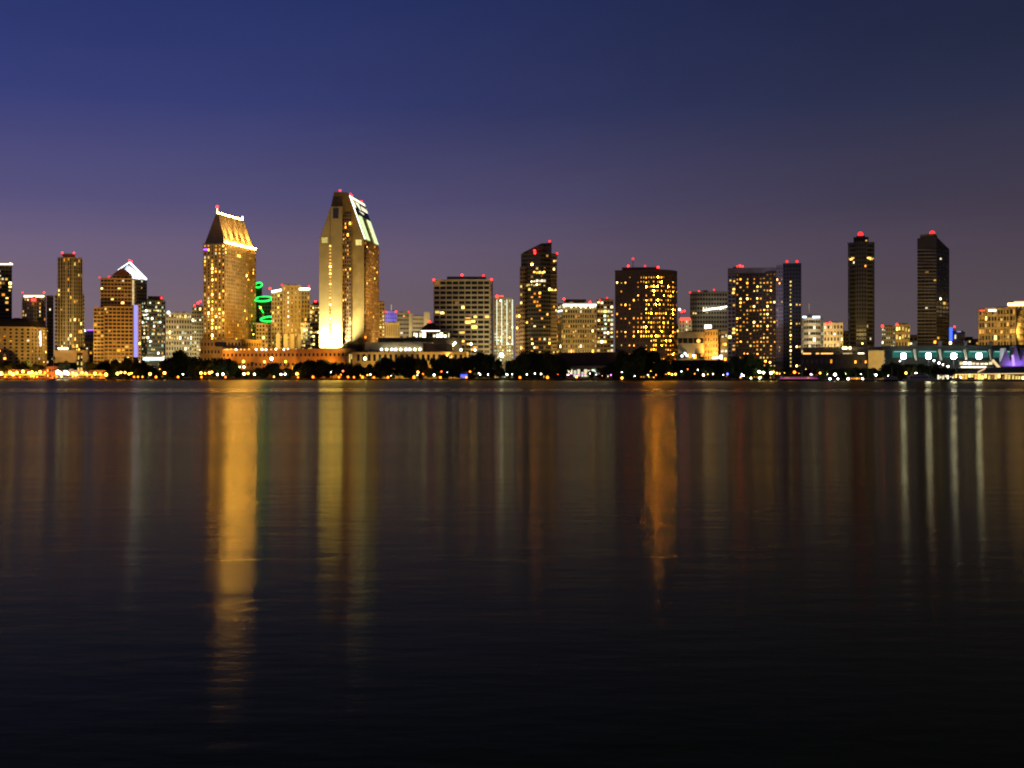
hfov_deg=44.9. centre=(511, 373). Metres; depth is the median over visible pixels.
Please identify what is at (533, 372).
tree
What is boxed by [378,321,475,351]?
rooftop pavilion
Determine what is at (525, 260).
window
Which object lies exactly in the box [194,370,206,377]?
tree
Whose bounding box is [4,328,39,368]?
window
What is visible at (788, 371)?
tree
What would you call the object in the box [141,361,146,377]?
tree
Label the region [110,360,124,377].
tree
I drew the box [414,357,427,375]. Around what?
tree
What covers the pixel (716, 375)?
tree
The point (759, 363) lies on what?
tree
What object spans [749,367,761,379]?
tree
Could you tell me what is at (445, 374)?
tree
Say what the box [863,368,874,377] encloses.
tree
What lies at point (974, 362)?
lit terrace
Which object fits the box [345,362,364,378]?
tree
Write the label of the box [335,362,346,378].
tree
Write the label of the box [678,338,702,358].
window
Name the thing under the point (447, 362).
tree
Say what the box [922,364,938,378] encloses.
tree
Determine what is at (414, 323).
window
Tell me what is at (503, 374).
tree
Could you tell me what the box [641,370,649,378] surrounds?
tree
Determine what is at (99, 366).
tree
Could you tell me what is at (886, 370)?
tree
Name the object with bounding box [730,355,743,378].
tree
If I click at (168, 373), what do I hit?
tree
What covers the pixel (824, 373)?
tree
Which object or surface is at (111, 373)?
tree
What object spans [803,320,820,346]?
window
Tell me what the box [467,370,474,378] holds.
tree
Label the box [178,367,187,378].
tree
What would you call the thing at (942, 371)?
tree
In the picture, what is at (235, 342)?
window
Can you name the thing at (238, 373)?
tree
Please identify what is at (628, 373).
tree
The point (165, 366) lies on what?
tree
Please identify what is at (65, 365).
tree
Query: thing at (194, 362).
tree
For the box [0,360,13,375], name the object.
tree
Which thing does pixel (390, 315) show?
violet tower
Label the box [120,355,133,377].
tree
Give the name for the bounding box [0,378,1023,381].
shore
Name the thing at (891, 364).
tree
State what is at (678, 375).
tree
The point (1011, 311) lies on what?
window
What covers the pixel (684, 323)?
red sign block
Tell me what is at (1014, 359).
purple sail hall
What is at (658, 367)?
tree
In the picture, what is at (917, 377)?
motor yacht
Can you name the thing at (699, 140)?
sky
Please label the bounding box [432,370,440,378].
tree
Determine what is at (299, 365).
tree
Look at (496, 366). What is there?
tree
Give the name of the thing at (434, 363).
tree
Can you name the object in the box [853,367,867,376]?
tree
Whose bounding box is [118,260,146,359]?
pyramid tower
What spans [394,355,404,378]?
tree
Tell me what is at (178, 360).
tree
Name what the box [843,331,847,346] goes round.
brown infill block
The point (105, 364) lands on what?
tree
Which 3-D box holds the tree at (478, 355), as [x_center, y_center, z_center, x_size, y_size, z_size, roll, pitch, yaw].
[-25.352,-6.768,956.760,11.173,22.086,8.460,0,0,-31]
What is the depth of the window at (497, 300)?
1052.78 m
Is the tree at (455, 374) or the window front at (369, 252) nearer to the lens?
the tree at (455, 374)
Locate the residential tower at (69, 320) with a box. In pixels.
[54,252,87,369]
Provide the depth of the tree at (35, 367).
1049.05 m
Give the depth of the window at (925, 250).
925.23 m
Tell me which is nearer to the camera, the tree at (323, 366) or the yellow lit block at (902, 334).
the tree at (323, 366)
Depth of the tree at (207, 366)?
1001.24 m
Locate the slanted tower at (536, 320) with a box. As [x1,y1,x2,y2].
[516,240,557,378]
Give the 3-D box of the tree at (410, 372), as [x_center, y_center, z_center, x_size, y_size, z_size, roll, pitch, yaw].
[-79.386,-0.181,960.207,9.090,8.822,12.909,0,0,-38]
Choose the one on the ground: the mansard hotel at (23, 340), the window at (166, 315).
the mansard hotel at (23, 340)
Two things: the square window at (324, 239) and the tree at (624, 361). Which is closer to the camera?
the tree at (624, 361)
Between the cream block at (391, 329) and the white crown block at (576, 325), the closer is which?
the white crown block at (576, 325)
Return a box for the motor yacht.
[902,374,935,380]
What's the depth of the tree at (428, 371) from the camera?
947.69 m
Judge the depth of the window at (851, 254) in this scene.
942.78 m
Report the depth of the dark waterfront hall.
892.98 m
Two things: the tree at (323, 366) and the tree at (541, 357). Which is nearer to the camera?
the tree at (541, 357)
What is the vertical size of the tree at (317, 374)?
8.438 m
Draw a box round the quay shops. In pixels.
[0,366,110,378]
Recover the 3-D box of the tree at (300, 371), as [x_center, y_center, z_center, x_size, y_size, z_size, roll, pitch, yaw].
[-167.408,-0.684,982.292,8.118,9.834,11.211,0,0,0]
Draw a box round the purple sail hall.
[999,346,1023,366]
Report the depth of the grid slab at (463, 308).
1052.76 m
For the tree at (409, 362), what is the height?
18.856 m
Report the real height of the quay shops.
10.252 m
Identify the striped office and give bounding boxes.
[412,312,429,330]
[801,315,822,353]
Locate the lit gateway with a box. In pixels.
[76,353,83,369]
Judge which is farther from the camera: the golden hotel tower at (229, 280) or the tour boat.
the golden hotel tower at (229, 280)
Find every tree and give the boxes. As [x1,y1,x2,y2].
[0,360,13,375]
[17,360,30,368]
[29,363,44,373]
[58,360,70,369]
[68,361,77,369]
[85,362,96,371]
[94,361,102,369]
[102,358,116,369]
[103,369,115,378]
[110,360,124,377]
[115,369,126,378]
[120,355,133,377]
[128,358,140,375]
[132,366,144,378]
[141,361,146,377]
[144,365,157,376]
[147,371,159,378]
[159,358,173,378]
[159,369,171,378]
[164,349,192,378]
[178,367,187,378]
[187,356,203,378]
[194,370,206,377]
[199,359,216,378]
[212,358,225,378]
[213,372,225,378]
[223,358,238,378]
[234,367,243,378]
[241,370,252,378]
[254,366,266,376]
[265,362,280,378]
[272,368,281,377]
[282,368,295,378]
[292,361,301,378]
[295,367,304,376]
[301,359,316,378]
[313,370,323,378]
[314,359,331,378]
[323,373,331,378]
[326,361,337,373]
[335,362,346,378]
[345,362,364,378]
[352,371,363,378]
[363,364,374,378]
[373,360,387,376]
[381,357,393,378]
[388,369,394,378]
[393,369,405,378]
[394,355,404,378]
[403,355,416,378]
[403,368,416,378]
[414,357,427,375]
[415,370,425,378]
[424,367,434,378]
[429,356,442,378]
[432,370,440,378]
[437,369,451,378]
[438,355,455,378]
[449,370,459,378]
[454,357,463,377]
[462,355,474,371]
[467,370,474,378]
[473,351,484,375]
[475,367,487,378]
[481,353,494,378]
[484,368,494,378]
[492,358,502,376]
[501,371,509,378]
[504,359,512,375]
[509,371,519,378]
[511,358,522,376]
[514,352,532,378]
[528,367,538,378]
[529,351,539,377]
[537,350,551,378]
[539,368,549,378]
[548,371,558,378]
[557,358,571,378]
[587,371,596,377]
[595,367,612,378]
[612,371,622,378]
[614,350,632,378]
[621,369,634,378]
[630,346,647,378]
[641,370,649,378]
[644,351,659,378]
[647,356,664,378]
[662,369,675,378]
[663,359,673,376]
[674,370,684,378]
[680,370,695,378]
[689,368,701,378]
[701,367,713,378]
[711,370,724,378]
[717,370,732,378]
[724,360,734,373]
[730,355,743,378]
[730,371,741,379]
[742,353,756,379]
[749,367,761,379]
[753,359,763,377]
[764,370,769,379]
[768,366,778,378]
[776,361,782,377]
[781,367,792,375]
[793,369,803,375]
[803,369,817,375]
[815,367,829,378]
[829,369,843,376]
[845,368,856,377]
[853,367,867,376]
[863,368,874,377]
[873,370,883,379]
[879,365,893,376]
[881,362,895,367]
[893,363,907,378]
[902,363,917,375]
[911,363,924,373]
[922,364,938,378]
[929,367,947,379]
[945,368,955,376]
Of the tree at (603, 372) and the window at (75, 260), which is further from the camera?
the window at (75, 260)
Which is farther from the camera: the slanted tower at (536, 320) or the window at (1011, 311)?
the slanted tower at (536, 320)
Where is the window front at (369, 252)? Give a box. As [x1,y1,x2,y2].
[365,241,378,341]
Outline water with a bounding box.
[0,379,1023,767]
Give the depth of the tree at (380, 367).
958.13 m
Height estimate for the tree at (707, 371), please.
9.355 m
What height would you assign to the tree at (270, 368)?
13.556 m
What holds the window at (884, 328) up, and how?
in the white speckled block at (887, 335)
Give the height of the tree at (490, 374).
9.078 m
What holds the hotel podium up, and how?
on the ground
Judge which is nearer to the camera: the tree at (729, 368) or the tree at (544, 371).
the tree at (729, 368)
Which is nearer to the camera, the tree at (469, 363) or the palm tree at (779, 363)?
the palm tree at (779, 363)
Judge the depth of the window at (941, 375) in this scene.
810.35 m
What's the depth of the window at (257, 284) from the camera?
1165.04 m
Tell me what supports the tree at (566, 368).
on the ground
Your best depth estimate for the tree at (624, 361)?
896.84 m
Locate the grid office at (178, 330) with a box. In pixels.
[166,311,191,377]
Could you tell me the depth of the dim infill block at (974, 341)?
1052.81 m
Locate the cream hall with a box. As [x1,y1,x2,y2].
[352,341,467,378]
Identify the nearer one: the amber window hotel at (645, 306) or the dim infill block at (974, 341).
the amber window hotel at (645, 306)
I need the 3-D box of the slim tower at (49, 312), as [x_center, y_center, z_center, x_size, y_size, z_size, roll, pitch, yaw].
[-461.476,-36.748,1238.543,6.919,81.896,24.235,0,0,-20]
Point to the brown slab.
(381, 319)
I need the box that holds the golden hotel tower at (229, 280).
[202,205,255,339]
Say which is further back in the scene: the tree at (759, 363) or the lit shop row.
the lit shop row
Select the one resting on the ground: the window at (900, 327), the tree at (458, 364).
the tree at (458, 364)
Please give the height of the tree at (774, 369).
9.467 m
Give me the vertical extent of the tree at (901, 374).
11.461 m
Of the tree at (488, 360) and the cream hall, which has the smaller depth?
the tree at (488, 360)
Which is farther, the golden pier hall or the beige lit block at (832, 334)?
the beige lit block at (832, 334)
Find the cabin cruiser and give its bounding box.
[880,376,902,380]
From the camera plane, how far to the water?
30.86 m
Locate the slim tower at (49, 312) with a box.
[46,295,53,365]
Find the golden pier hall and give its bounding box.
[937,367,1023,379]
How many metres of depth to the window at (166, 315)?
1154.56 m
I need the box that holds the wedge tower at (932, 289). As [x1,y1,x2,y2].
[917,231,948,345]
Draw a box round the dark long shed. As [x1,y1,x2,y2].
[557,352,630,378]
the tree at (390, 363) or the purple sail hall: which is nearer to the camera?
the purple sail hall
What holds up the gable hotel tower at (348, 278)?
on the hotel podium
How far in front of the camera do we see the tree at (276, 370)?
989.75 m
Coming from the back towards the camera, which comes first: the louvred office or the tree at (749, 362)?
the louvred office
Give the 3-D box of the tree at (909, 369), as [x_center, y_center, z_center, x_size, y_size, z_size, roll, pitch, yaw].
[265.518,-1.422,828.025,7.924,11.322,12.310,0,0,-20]
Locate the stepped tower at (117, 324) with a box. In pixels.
[93,268,140,377]
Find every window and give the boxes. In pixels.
[0,266,11,318]
[0,369,107,376]
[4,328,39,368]
[23,299,44,323]
[47,298,52,365]
[55,258,83,369]
[94,276,139,376]
[136,280,145,358]
[142,302,164,376]
[166,315,190,376]
[192,308,202,357]
[201,342,343,374]
[204,245,253,338]
[257,284,270,348]
[272,287,308,346]
[301,307,318,348]
[322,237,327,242]
[343,215,373,342]
[356,240,361,244]
[380,304,383,335]
[385,325,398,335]
[397,315,411,337]
[412,333,447,336]
[413,318,423,328]
[434,281,488,377]
[495,300,512,377]
[516,255,555,377]
[558,305,595,352]
[567,369,611,376]
[597,301,612,351]
[617,272,670,377]
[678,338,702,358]
[691,294,726,331]
[705,332,726,360]
[728,265,800,377]
[802,351,867,374]
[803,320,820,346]
[824,325,841,346]
[850,239,873,346]
[882,328,893,360]
[896,327,908,345]
[918,248,948,345]
[941,375,1023,378]
[949,335,963,344]
[979,310,1021,344]
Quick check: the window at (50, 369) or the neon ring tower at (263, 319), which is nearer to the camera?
the window at (50, 369)
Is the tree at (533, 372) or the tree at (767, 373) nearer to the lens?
the tree at (767, 373)
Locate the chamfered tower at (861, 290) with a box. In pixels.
[848,232,874,346]
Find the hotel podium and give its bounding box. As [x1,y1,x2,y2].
[200,338,355,378]
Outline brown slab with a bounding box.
[379,301,384,337]
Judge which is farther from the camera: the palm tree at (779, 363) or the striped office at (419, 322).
the striped office at (419, 322)
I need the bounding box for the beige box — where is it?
[868,350,883,379]
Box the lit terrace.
[957,359,999,371]
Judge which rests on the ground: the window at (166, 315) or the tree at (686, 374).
the tree at (686, 374)
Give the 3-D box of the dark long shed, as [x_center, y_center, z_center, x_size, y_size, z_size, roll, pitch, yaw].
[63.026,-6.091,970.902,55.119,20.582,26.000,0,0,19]
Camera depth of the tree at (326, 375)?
990.91 m
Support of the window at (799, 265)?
in the lavender framed hotel at (764, 314)
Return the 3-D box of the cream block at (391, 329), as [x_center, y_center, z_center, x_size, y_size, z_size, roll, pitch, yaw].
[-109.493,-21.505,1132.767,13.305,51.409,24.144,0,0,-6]
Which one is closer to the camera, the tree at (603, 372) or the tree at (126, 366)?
the tree at (603, 372)
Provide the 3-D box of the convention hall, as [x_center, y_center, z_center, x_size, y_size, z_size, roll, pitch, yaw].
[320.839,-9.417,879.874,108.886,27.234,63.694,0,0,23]
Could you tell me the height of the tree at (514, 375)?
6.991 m
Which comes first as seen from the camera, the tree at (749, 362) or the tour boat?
the tour boat
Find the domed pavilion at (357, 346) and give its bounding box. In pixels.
[341,341,363,351]
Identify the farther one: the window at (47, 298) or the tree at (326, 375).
the window at (47, 298)
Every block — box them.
[84,329,92,341]
[84,341,92,369]
[192,301,202,377]
[301,301,318,348]
[385,322,399,337]
[557,298,596,352]
[597,297,613,351]
[678,308,691,331]
[823,322,842,346]
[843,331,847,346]
[881,325,894,362]
[895,323,909,345]
[910,335,916,345]
[949,326,964,344]
[965,337,972,344]
[971,339,977,344]
[978,307,1023,344]
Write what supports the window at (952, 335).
in the blue lit block at (956, 337)
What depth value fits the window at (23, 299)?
1201.43 m
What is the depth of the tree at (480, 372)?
949.35 m
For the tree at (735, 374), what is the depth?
872.23 m
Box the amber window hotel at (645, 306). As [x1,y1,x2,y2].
[615,258,676,378]
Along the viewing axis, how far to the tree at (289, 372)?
980.42 m
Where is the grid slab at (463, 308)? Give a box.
[433,274,492,378]
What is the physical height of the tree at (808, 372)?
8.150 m
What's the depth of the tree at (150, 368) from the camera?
1039.68 m
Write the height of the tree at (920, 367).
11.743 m
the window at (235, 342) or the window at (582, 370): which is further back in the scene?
the window at (235, 342)
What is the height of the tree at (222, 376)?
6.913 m
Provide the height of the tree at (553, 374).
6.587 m
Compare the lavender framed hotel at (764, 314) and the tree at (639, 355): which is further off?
the lavender framed hotel at (764, 314)
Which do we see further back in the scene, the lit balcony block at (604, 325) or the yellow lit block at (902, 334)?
the lit balcony block at (604, 325)
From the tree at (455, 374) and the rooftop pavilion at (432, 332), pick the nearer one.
the tree at (455, 374)
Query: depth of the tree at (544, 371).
930.98 m
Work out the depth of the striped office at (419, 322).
1163.51 m
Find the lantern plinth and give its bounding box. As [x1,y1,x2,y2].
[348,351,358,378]
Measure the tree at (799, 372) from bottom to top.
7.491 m
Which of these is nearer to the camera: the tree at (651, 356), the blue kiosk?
the tree at (651, 356)
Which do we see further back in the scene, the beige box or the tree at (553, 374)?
the tree at (553, 374)
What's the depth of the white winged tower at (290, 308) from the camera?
1107.53 m
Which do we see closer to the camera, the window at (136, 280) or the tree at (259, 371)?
the tree at (259, 371)
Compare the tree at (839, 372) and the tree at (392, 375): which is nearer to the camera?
the tree at (839, 372)
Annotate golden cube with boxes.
[703,325,727,378]
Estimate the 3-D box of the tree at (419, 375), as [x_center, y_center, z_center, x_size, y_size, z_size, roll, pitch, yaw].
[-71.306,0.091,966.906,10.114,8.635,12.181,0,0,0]
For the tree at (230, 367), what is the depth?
996.05 m
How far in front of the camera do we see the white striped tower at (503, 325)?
1052.33 m
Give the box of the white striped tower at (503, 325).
[494,295,513,378]
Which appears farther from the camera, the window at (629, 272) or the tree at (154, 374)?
the tree at (154, 374)
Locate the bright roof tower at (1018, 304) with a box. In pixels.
[1007,301,1023,344]
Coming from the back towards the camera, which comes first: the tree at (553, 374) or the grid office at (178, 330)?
the grid office at (178, 330)
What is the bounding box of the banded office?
[141,296,165,377]
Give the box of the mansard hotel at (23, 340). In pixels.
[0,318,47,368]
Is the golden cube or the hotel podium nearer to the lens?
the golden cube
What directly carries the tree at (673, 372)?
on the ground
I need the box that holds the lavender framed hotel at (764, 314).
[728,260,800,378]
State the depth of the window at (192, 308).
1140.55 m
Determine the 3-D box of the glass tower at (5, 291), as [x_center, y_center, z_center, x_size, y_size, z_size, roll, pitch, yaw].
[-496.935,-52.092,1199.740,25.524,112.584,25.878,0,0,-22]
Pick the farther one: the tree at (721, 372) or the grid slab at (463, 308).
the grid slab at (463, 308)
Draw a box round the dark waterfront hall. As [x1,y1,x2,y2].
[800,347,881,378]
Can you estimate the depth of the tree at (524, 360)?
931.66 m
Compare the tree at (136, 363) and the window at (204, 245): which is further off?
the window at (204, 245)
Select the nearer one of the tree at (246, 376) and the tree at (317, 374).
the tree at (317, 374)
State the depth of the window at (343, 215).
1050.98 m
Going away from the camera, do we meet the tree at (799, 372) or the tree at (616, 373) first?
the tree at (799, 372)
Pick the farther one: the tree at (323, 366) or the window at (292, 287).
the window at (292, 287)
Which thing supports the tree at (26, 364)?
on the ground
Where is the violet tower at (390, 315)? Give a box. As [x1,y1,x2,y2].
[385,310,396,322]
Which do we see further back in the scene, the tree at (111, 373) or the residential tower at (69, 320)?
the residential tower at (69, 320)
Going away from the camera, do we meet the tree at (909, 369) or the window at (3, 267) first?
the tree at (909, 369)
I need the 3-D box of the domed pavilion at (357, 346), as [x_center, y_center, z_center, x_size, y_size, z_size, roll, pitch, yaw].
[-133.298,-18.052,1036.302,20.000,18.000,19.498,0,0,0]
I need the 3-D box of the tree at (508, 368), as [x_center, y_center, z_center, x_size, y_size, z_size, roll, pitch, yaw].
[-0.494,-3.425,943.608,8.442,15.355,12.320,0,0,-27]
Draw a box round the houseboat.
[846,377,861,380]
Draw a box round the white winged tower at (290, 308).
[269,284,309,348]
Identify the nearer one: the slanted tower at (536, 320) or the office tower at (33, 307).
the slanted tower at (536, 320)
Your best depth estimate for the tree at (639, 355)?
893.72 m
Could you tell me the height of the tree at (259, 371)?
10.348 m
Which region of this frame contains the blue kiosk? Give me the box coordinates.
[460,371,467,378]
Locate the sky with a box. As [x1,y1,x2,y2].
[0,0,1023,362]
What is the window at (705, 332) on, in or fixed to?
in the golden cube
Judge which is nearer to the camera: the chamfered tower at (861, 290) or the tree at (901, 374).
the tree at (901, 374)
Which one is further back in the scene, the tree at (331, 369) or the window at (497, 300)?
the window at (497, 300)
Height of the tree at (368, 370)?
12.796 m
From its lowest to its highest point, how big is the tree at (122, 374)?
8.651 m
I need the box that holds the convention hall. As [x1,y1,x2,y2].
[882,341,1023,379]
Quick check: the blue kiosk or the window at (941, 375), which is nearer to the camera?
the window at (941, 375)
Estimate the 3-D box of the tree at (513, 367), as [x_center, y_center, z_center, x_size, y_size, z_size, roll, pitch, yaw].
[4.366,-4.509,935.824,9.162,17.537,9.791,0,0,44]
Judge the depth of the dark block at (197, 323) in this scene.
1140.06 m
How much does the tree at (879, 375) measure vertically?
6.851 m
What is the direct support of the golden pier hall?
on the ground
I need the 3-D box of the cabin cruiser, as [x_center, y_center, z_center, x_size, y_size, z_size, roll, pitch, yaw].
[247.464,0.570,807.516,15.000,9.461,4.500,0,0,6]
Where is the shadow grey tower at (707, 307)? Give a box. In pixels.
[689,289,727,331]
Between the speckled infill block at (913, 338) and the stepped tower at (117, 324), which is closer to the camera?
the speckled infill block at (913, 338)
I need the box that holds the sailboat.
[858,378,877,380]
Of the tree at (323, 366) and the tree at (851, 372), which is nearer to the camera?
the tree at (851, 372)
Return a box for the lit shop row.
[566,364,611,378]
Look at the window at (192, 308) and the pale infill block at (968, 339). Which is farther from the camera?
the window at (192, 308)
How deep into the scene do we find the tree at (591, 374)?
907.53 m
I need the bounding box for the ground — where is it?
[112,376,844,379]
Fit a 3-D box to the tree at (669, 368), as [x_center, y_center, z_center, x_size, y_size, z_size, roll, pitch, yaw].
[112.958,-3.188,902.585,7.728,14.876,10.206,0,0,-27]
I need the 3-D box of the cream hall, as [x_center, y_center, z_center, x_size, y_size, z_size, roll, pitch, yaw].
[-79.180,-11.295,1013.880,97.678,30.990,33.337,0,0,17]
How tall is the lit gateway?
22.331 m
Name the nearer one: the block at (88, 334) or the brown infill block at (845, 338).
the brown infill block at (845, 338)
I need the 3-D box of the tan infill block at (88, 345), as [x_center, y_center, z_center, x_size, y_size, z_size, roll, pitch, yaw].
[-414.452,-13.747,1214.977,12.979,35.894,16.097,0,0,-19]
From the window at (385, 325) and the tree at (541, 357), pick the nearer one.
the tree at (541, 357)
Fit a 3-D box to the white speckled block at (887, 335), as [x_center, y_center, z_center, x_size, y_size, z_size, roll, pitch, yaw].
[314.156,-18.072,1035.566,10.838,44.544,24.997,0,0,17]
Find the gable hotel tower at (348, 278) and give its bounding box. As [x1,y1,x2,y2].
[319,190,378,351]
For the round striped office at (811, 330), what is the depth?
1035.87 m
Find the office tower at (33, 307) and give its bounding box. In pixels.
[22,292,45,325]
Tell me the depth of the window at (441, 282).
1053.04 m
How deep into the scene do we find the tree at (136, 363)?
1036.50 m
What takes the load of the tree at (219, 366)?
on the ground
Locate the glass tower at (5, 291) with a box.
[0,263,12,320]
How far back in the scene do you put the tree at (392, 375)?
971.51 m
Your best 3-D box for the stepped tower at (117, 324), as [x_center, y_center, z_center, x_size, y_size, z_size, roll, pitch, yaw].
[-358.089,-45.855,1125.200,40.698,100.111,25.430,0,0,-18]
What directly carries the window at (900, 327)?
in the yellow lit block at (902, 334)
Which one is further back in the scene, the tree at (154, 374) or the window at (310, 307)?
the window at (310, 307)
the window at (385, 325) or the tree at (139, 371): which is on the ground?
the tree at (139, 371)
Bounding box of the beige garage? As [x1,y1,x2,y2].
[672,331,723,378]
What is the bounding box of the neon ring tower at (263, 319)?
[255,282,270,348]
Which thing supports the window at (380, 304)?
in the brown slab
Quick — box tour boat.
[776,376,826,380]
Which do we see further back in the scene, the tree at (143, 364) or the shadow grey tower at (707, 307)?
the shadow grey tower at (707, 307)
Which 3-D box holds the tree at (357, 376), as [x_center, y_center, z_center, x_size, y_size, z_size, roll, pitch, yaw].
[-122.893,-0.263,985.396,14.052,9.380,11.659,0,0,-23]
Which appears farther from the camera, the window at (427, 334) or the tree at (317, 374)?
the window at (427, 334)
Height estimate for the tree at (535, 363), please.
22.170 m
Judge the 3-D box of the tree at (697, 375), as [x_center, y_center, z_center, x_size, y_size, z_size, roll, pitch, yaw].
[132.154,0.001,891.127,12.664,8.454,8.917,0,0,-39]
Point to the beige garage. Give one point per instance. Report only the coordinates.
(690, 346)
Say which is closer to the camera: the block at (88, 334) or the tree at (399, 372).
the tree at (399, 372)
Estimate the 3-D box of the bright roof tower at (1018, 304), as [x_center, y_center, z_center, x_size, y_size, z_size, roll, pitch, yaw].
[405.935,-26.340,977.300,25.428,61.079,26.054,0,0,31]
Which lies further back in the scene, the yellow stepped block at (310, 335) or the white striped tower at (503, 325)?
the yellow stepped block at (310, 335)
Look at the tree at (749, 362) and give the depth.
873.71 m
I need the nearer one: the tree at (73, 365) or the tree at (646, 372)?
the tree at (646, 372)
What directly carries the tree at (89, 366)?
on the ground
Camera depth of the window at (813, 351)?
895.67 m
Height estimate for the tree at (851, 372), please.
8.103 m
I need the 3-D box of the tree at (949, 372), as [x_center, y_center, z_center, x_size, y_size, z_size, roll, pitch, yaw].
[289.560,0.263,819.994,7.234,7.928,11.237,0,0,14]
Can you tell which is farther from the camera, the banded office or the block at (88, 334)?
the block at (88, 334)
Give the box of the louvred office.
[397,311,411,337]
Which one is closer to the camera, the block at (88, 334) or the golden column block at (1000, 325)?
the golden column block at (1000, 325)
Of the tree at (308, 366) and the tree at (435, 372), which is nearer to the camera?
the tree at (435, 372)

